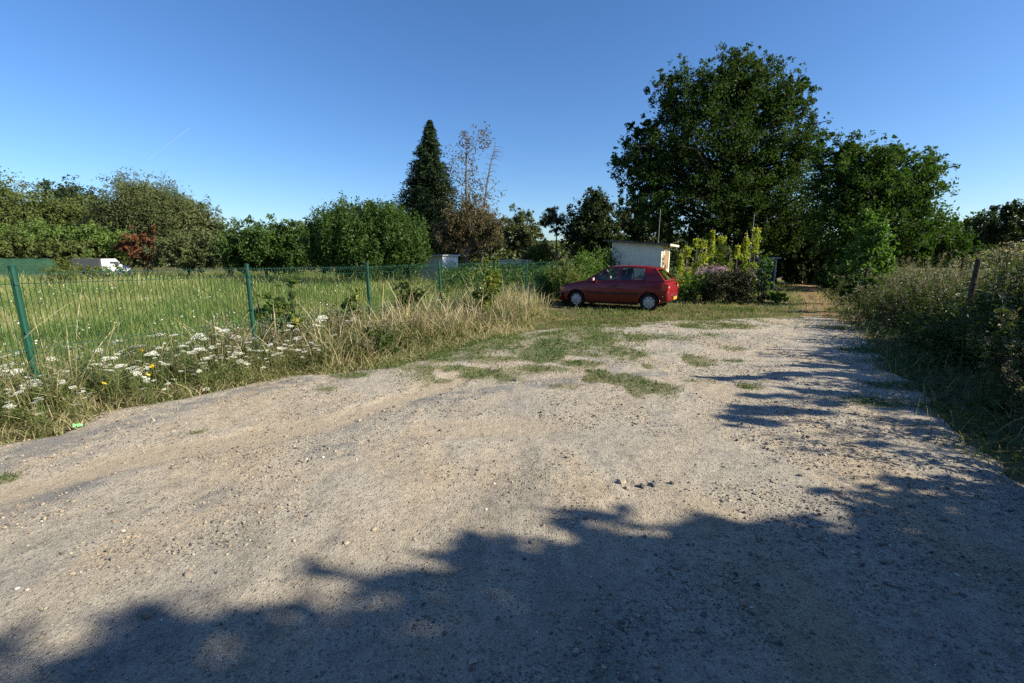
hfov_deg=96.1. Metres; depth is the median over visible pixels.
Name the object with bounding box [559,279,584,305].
verge shrub
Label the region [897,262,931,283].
tall weed
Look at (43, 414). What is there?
wild carrot
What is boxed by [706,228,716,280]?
climbing plant
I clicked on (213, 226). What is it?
leafy tree
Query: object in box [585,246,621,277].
verge shrub
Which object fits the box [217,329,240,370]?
wild carrot
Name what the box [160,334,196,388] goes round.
wild carrot
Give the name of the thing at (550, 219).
pine tree
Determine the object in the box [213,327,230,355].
wild carrot
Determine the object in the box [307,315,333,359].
wild carrot
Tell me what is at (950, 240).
leafy tree
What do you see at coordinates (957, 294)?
tall weed
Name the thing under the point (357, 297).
sapling
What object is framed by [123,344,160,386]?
wild carrot
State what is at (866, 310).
tall weed
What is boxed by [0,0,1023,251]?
sky
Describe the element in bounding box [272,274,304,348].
sapling
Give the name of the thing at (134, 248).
reddish shrub
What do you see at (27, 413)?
wild carrot
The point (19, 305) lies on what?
wire fence
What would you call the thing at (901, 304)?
tall weed
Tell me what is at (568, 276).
verge shrub
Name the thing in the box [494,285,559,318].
straw tussock
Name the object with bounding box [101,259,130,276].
white van
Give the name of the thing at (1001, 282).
tall weed
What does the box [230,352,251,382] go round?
wild carrot
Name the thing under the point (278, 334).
verge weed
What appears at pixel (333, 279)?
meadow grass
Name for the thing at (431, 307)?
verge weed
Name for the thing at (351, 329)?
verge weed
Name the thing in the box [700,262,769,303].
flowering bush
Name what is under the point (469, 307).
straw tussock
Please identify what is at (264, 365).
wild carrot
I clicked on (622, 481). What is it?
stone
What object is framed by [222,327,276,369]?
verge weed
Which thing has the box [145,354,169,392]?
wild carrot
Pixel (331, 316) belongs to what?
verge weed
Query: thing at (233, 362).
wild carrot
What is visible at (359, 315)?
verge weed
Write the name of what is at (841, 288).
tall weed
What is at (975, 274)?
fence post
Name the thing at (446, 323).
verge weed
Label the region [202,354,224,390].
wild carrot
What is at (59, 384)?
wild carrot
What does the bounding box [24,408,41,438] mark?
wild carrot
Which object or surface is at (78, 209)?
leafy tree
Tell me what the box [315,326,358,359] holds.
verge weed
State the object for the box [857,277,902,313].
tall weed
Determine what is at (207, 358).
wild carrot
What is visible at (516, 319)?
verge weed
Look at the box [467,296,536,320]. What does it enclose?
straw tussock
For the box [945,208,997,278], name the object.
leafy tree
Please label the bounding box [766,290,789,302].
leafy plant
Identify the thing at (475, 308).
verge weed
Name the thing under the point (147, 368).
wild carrot
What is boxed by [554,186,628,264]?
leafy tree
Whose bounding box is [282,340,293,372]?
wild carrot
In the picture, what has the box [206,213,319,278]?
round bush
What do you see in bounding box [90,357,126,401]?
wild carrot
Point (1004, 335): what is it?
bramble bush
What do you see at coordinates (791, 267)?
track bush
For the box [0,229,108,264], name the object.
leafy shrub
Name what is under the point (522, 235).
tree
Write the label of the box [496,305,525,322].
verge weed
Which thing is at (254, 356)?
wild carrot
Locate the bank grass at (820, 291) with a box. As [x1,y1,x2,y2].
[811,282,1023,484]
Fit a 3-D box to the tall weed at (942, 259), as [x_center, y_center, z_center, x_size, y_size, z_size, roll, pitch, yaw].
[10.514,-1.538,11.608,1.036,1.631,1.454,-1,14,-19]
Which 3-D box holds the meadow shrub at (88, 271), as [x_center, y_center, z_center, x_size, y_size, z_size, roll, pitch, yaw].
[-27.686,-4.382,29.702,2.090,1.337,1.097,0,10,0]
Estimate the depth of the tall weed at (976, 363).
6.28 m
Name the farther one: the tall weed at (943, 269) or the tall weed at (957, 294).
the tall weed at (943, 269)
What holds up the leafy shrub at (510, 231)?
on the ground at (1007, 464)
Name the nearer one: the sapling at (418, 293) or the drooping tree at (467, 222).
the sapling at (418, 293)
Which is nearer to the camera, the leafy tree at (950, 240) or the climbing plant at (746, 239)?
the climbing plant at (746, 239)
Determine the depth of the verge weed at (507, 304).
11.71 m
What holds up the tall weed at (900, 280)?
on the ground at (1007, 464)
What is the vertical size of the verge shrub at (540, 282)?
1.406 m
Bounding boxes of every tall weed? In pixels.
[836,274,850,295]
[848,294,860,303]
[854,281,892,320]
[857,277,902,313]
[867,265,900,291]
[877,276,929,322]
[880,278,927,329]
[884,266,916,292]
[886,270,911,300]
[888,248,966,301]
[890,256,911,278]
[891,256,921,279]
[896,311,938,348]
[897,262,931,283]
[897,266,937,312]
[900,269,977,331]
[902,256,966,302]
[903,265,942,300]
[916,258,986,317]
[921,263,964,285]
[922,262,989,303]
[923,292,984,365]
[929,261,981,302]
[931,253,1012,313]
[939,269,981,296]
[944,272,1014,343]
[944,288,979,336]
[948,297,1023,374]
[953,250,1022,291]
[959,257,1022,291]
[966,336,1023,414]
[969,305,1023,383]
[979,240,1023,360]
[983,250,1023,308]
[987,246,1022,303]
[990,248,1023,322]
[1000,360,1023,431]
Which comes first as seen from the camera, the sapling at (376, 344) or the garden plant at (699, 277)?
the sapling at (376, 344)
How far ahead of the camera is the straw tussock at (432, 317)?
9.86 m
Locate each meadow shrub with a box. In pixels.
[37,258,88,284]
[70,264,101,280]
[89,264,130,280]
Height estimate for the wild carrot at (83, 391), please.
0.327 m
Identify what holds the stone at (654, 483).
on the gravel lot
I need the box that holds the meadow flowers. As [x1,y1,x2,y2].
[0,277,429,375]
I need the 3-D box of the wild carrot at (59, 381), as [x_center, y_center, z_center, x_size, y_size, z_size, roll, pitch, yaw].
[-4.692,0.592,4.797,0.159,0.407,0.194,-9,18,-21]
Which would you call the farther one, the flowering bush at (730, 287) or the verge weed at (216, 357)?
the flowering bush at (730, 287)
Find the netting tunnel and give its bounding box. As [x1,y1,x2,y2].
[0,258,59,280]
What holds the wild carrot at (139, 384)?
on the ground at (1007, 464)
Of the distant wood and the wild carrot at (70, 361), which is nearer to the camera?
the wild carrot at (70, 361)
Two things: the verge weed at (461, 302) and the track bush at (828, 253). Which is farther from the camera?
the track bush at (828, 253)
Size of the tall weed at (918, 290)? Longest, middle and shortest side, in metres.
1.416 x 1.028 x 0.891 m
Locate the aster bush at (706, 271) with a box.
[694,264,729,296]
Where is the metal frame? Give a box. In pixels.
[755,257,780,288]
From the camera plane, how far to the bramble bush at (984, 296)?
7.40 m
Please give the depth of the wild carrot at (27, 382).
4.71 m
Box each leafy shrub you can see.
[0,217,139,271]
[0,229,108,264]
[141,226,231,274]
[429,212,513,261]
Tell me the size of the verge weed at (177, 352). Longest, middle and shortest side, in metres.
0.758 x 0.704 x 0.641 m
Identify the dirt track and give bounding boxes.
[771,277,868,322]
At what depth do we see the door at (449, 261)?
29.11 m
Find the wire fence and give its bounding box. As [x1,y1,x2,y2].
[0,260,574,408]
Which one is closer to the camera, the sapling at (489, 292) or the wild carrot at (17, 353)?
the wild carrot at (17, 353)
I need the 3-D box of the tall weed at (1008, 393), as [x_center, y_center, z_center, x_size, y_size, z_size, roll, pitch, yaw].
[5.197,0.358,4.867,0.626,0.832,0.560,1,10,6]
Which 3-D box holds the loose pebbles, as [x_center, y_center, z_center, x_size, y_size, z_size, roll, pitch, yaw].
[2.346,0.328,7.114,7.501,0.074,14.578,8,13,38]
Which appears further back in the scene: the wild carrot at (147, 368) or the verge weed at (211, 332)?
the verge weed at (211, 332)
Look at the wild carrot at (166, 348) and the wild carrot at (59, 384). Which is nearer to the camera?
the wild carrot at (59, 384)
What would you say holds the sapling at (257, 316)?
on the ground at (1007, 464)
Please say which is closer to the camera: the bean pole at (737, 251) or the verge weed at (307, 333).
the verge weed at (307, 333)
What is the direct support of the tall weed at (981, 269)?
on the ground at (1007, 464)
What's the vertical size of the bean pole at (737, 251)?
2.300 m
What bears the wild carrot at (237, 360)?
on the ground at (1007, 464)
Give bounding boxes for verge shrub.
[531,266,563,299]
[543,257,585,301]
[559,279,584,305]
[572,247,608,280]
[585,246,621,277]
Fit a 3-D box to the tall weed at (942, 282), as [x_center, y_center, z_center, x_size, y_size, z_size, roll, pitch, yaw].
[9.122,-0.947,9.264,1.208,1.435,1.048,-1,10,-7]
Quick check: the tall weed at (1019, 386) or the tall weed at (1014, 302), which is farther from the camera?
the tall weed at (1014, 302)
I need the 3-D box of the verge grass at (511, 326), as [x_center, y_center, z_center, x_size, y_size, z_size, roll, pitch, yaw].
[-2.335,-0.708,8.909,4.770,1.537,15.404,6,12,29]
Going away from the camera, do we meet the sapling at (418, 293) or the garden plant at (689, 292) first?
the sapling at (418, 293)
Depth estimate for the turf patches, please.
8.05 m
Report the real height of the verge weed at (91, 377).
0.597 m
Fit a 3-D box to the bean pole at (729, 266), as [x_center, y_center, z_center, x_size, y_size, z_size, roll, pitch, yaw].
[9.230,-2.921,19.595,0.573,2.156,0.520,-9,14,-42]
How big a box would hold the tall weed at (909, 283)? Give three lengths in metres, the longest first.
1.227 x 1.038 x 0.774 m
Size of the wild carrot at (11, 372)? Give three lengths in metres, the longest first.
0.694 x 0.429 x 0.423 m
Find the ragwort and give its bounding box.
[149,364,156,393]
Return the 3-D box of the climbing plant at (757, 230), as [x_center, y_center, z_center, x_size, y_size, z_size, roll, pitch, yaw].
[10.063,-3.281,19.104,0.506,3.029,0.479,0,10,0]
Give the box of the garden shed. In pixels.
[605,240,678,277]
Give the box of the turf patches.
[0,301,1023,484]
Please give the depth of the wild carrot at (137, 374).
5.31 m
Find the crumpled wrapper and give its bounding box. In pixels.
[72,423,82,426]
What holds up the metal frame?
on the ground at (1007, 464)
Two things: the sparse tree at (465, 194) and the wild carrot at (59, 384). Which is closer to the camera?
the wild carrot at (59, 384)
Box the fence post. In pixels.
[962,259,980,323]
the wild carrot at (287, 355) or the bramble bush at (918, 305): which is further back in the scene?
the bramble bush at (918, 305)
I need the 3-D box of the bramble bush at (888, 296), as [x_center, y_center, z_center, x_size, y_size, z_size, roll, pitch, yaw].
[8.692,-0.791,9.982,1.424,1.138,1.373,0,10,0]
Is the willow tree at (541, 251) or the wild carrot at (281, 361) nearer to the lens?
the wild carrot at (281, 361)
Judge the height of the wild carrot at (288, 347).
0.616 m
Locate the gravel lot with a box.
[0,316,1023,682]
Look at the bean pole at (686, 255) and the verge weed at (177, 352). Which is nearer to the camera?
the verge weed at (177, 352)
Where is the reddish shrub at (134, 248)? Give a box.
[112,224,161,274]
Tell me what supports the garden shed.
on the ground at (1007, 464)
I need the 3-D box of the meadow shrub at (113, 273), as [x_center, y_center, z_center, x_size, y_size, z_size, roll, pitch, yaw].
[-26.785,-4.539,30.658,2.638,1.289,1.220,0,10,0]
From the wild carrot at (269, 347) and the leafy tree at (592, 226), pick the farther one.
the leafy tree at (592, 226)
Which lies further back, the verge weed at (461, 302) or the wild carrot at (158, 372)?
the verge weed at (461, 302)
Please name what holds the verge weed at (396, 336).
on the ground at (1007, 464)
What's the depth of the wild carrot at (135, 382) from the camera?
5.19 m
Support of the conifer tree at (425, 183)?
on the ground at (1007, 464)
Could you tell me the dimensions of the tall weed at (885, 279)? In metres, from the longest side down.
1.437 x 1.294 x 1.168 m
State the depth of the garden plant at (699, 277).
17.40 m
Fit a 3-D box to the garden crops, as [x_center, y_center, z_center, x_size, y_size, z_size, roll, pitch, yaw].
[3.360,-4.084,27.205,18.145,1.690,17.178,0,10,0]
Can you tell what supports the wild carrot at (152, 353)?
on the ground at (1007, 464)
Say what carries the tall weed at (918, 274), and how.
on the ground at (1007, 464)
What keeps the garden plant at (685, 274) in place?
on the ground at (1007, 464)
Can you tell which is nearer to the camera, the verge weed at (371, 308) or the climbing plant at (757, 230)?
the verge weed at (371, 308)
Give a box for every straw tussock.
[354,300,440,344]
[395,292,473,335]
[442,291,502,322]
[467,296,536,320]
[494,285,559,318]
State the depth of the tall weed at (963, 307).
8.14 m
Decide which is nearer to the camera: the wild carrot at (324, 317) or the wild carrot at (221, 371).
the wild carrot at (221, 371)
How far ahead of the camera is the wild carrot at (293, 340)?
7.05 m
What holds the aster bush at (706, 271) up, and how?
on the ground at (1007, 464)
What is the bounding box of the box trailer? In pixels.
[72,259,101,275]
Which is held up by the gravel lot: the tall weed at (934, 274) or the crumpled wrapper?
the crumpled wrapper
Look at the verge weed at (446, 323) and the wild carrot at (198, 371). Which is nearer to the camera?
the wild carrot at (198, 371)
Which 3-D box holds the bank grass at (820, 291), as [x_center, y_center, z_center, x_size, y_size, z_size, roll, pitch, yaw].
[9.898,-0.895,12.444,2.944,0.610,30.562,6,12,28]
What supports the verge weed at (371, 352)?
on the ground at (1007, 464)
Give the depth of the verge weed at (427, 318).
8.74 m
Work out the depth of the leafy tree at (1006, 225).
25.93 m
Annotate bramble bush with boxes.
[871,280,953,327]
[886,287,989,338]
[909,303,1023,365]
[954,266,1023,331]
[958,303,1023,389]
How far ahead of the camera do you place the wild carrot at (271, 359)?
6.39 m
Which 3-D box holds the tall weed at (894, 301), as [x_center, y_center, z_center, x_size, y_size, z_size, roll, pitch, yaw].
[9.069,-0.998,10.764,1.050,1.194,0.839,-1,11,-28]
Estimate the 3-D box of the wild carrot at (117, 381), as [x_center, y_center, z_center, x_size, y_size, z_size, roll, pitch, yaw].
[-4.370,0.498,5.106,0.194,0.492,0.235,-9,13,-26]
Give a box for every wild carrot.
[0,354,36,412]
[1,350,52,387]
[1,377,24,417]
[2,403,19,429]
[3,400,16,433]
[4,388,33,427]
[6,390,41,430]
[10,369,38,412]
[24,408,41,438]
[26,374,66,412]
[28,396,53,436]
[32,397,53,432]
[46,376,65,403]
[48,380,65,407]
[55,373,76,408]
[62,398,79,423]
[63,346,84,395]
[65,385,84,418]
[78,390,91,419]
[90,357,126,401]
[91,348,114,395]
[105,364,130,404]
[112,349,134,391]
[114,340,137,379]
[118,367,141,399]
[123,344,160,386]
[126,366,147,400]
[130,360,153,397]
[131,368,147,405]
[142,376,155,405]
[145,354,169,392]
[151,350,173,388]
[154,333,170,366]
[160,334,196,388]
[173,370,187,397]
[174,342,205,386]
[176,345,191,372]
[184,333,223,386]
[189,350,211,387]
[196,362,218,391]
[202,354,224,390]
[210,334,229,366]
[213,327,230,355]
[214,365,232,389]
[215,357,228,387]
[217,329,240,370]
[217,332,239,364]
[225,346,242,386]
[228,347,247,375]
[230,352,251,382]
[236,361,249,386]
[237,342,259,380]
[247,337,264,374]
[257,350,270,379]
[258,329,276,366]
[262,343,280,377]
[272,352,280,378]
[274,347,288,374]
[281,329,298,366]
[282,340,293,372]
[286,322,300,365]
[288,336,308,369]
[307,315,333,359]
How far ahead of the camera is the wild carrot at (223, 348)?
6.42 m
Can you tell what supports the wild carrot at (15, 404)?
on the ground at (1007, 464)
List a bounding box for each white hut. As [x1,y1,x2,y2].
[418,255,460,283]
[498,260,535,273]
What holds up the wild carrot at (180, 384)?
on the ground at (1007, 464)
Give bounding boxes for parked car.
[559,263,678,310]
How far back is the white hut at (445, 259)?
28.90 m
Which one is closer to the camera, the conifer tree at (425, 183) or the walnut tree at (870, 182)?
the walnut tree at (870, 182)
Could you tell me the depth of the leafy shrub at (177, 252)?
34.49 m
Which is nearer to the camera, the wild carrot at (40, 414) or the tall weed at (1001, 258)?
the wild carrot at (40, 414)
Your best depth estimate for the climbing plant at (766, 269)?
16.56 m
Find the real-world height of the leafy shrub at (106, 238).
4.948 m
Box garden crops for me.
[436,259,675,294]
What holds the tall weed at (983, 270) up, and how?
on the ground at (1007, 464)
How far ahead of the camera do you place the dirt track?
15.74 m
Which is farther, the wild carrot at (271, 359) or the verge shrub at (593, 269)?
the verge shrub at (593, 269)
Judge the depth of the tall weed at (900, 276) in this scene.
14.42 m
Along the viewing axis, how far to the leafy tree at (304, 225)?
57.21 m
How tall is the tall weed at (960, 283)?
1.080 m
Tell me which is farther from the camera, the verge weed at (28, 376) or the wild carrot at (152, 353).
the wild carrot at (152, 353)
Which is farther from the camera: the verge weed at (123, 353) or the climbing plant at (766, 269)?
the climbing plant at (766, 269)
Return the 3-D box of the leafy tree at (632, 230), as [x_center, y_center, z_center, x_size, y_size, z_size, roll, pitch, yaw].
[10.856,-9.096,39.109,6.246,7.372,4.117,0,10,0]
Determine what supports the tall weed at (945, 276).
on the ground at (1007, 464)
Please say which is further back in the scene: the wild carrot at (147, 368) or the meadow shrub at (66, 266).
the meadow shrub at (66, 266)
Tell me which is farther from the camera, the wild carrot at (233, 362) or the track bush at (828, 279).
the track bush at (828, 279)
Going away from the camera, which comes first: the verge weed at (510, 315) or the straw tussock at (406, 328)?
the straw tussock at (406, 328)
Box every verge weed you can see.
[1,360,60,403]
[17,373,65,419]
[39,355,112,393]
[110,344,165,380]
[148,328,221,377]
[166,351,206,386]
[192,340,238,377]
[203,305,263,366]
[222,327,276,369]
[223,318,278,351]
[245,315,305,350]
[272,320,313,362]
[289,315,314,346]
[290,336,334,369]
[306,305,352,347]
[315,303,347,337]
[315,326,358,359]
[330,305,369,349]
[341,305,375,336]
[352,302,392,317]
[353,319,393,356]
[360,333,387,361]
[381,317,422,349]
[382,312,403,332]
[393,305,430,336]
[405,311,433,345]
[414,301,446,332]
[439,311,470,339]
[453,296,473,309]
[467,296,488,319]
[471,300,489,330]
[480,309,498,331]
[481,304,508,322]
[492,296,520,315]
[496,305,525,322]
[498,309,520,328]
[513,300,530,317]
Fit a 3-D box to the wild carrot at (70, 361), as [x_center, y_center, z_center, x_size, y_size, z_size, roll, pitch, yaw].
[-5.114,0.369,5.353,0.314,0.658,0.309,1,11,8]
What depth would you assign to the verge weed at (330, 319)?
8.95 m
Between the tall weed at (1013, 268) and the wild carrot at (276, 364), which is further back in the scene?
the tall weed at (1013, 268)
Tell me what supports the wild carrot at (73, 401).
on the ground at (1007, 464)
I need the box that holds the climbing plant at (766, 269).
[755,249,774,302]
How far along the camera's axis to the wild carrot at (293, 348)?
6.75 m
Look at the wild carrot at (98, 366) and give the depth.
5.40 m
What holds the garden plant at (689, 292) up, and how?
on the ground at (1007, 464)
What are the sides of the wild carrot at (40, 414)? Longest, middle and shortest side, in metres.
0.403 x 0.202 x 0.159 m
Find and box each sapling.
[248,282,286,350]
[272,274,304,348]
[340,286,368,331]
[364,325,398,356]
[392,267,429,315]
[465,242,502,314]
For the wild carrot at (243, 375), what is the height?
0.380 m
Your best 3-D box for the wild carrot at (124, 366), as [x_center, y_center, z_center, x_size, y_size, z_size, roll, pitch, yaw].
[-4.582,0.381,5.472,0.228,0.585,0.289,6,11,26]
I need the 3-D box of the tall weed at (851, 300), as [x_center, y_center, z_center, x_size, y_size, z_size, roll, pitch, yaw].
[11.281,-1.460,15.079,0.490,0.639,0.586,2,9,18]
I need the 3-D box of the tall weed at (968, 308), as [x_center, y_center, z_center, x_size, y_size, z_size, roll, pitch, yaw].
[6.576,-0.182,6.899,0.707,1.111,0.824,1,6,30]
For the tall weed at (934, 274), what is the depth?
10.15 m
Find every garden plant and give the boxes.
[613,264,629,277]
[671,271,692,293]
[677,275,706,301]
[691,271,718,300]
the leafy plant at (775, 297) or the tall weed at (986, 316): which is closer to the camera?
the tall weed at (986, 316)
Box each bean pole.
[674,249,685,298]
[682,245,692,284]
[689,238,700,286]
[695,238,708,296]
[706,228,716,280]
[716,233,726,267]
[723,248,734,278]
[733,243,741,274]
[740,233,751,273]
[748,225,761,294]
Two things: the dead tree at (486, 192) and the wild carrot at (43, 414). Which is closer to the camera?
the wild carrot at (43, 414)
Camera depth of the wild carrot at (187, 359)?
6.08 m
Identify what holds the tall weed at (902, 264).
on the ground at (1007, 464)
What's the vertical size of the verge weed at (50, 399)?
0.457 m
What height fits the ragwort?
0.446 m
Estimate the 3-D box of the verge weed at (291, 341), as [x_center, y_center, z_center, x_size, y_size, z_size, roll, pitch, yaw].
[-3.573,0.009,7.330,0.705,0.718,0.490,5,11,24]
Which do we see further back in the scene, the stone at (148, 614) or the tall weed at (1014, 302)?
the tall weed at (1014, 302)
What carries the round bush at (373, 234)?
on the ground at (1007, 464)
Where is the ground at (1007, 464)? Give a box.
[0,260,1023,484]
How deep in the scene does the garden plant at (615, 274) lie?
18.40 m
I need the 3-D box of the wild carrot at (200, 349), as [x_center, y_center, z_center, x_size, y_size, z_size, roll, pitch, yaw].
[-3.845,0.271,5.740,0.458,0.761,0.475,-6,12,-21]
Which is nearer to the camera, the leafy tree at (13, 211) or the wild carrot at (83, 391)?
the wild carrot at (83, 391)
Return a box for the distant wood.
[115,231,1023,267]
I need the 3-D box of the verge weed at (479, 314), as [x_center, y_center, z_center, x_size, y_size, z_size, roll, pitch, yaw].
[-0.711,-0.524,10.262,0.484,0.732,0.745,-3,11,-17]
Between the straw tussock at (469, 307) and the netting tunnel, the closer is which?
the straw tussock at (469, 307)
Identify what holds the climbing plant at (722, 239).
on the ground at (1007, 464)
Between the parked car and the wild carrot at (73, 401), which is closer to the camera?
the wild carrot at (73, 401)
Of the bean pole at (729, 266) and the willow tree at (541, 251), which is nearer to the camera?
the bean pole at (729, 266)
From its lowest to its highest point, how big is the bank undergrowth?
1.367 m
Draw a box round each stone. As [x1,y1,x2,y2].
[141,610,154,619]
[617,479,626,484]
[638,483,645,488]
[651,480,659,487]
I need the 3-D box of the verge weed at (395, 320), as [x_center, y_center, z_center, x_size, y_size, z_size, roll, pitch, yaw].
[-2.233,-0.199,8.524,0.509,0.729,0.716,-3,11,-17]
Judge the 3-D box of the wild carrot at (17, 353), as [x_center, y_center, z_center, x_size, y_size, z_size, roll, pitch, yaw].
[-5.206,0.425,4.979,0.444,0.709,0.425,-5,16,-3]
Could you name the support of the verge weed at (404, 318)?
on the ground at (1007, 464)
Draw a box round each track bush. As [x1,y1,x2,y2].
[759,243,784,256]
[767,202,836,284]
[812,249,862,289]
[816,230,880,273]
[839,269,884,310]
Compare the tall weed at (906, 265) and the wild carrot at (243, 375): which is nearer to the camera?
the wild carrot at (243, 375)
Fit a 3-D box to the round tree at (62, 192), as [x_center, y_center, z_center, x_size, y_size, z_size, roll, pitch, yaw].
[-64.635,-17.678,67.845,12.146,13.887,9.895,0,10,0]
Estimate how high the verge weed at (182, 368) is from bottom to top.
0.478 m
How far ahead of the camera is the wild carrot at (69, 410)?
4.53 m
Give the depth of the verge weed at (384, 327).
7.63 m
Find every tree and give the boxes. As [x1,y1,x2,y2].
[0,166,78,256]
[25,174,99,216]
[29,192,132,271]
[74,166,215,274]
[162,192,241,274]
[291,218,316,264]
[391,119,477,271]
[427,193,509,268]
[438,121,505,254]
[480,143,502,274]
[497,202,544,259]
[522,238,554,265]
[539,206,567,265]
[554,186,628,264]
[606,41,835,273]
[614,195,675,246]
[794,127,962,276]
[834,206,901,279]
[881,211,990,281]
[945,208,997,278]
[961,198,1023,273]
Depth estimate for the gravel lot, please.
2.75 m
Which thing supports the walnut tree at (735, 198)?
on the ground at (1007, 464)
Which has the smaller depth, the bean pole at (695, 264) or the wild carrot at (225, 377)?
the wild carrot at (225, 377)
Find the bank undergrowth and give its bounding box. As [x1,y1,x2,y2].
[821,268,1023,461]
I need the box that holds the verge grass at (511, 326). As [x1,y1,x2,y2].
[0,268,552,444]
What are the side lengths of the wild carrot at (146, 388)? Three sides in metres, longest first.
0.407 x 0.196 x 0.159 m
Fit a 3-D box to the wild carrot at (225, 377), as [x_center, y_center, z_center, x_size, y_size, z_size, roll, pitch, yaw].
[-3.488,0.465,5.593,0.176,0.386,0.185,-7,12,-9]
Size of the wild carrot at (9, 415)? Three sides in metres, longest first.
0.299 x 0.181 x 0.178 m
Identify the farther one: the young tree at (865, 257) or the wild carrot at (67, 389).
the young tree at (865, 257)
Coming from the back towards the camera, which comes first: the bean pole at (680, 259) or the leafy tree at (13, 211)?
the leafy tree at (13, 211)
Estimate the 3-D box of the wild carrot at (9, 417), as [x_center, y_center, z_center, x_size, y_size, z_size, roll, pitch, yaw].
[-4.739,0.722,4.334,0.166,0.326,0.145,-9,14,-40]
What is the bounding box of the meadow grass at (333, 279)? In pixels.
[0,267,555,416]
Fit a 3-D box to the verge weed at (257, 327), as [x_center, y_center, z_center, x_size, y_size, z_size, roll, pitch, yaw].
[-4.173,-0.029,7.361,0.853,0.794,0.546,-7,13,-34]
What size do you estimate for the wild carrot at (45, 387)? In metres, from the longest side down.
0.474 x 0.293 x 0.289 m
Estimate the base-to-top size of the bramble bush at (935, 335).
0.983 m
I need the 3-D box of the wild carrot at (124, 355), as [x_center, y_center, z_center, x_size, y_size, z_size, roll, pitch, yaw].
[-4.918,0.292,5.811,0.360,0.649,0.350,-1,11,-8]
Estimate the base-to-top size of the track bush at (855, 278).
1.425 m
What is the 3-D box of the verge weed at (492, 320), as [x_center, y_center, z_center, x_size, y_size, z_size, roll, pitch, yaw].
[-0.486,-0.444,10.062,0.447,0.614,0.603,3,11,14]
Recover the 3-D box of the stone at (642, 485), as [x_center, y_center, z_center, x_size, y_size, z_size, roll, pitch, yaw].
[0.937,1.041,3.308,0.050,0.048,0.054,8,13,37]
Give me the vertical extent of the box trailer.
1.530 m
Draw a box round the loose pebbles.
[0,321,1023,682]
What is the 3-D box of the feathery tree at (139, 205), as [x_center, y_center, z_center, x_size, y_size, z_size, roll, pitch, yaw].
[-32.336,-10.498,40.631,11.354,9.612,7.656,0,10,0]
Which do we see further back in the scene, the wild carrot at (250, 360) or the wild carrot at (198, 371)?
the wild carrot at (250, 360)
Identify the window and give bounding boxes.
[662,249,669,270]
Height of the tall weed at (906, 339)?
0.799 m
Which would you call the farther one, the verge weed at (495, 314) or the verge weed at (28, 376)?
the verge weed at (495, 314)
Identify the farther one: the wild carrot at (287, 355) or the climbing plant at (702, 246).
the climbing plant at (702, 246)
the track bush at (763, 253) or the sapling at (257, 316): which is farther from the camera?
the track bush at (763, 253)
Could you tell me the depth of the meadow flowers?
10.36 m
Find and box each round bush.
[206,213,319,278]
[298,190,432,284]
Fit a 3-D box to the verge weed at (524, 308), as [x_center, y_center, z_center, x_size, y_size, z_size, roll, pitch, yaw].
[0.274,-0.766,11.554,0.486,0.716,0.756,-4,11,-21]
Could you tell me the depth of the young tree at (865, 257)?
15.06 m
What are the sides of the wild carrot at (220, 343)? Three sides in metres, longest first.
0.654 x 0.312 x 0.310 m
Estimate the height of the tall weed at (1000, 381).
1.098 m

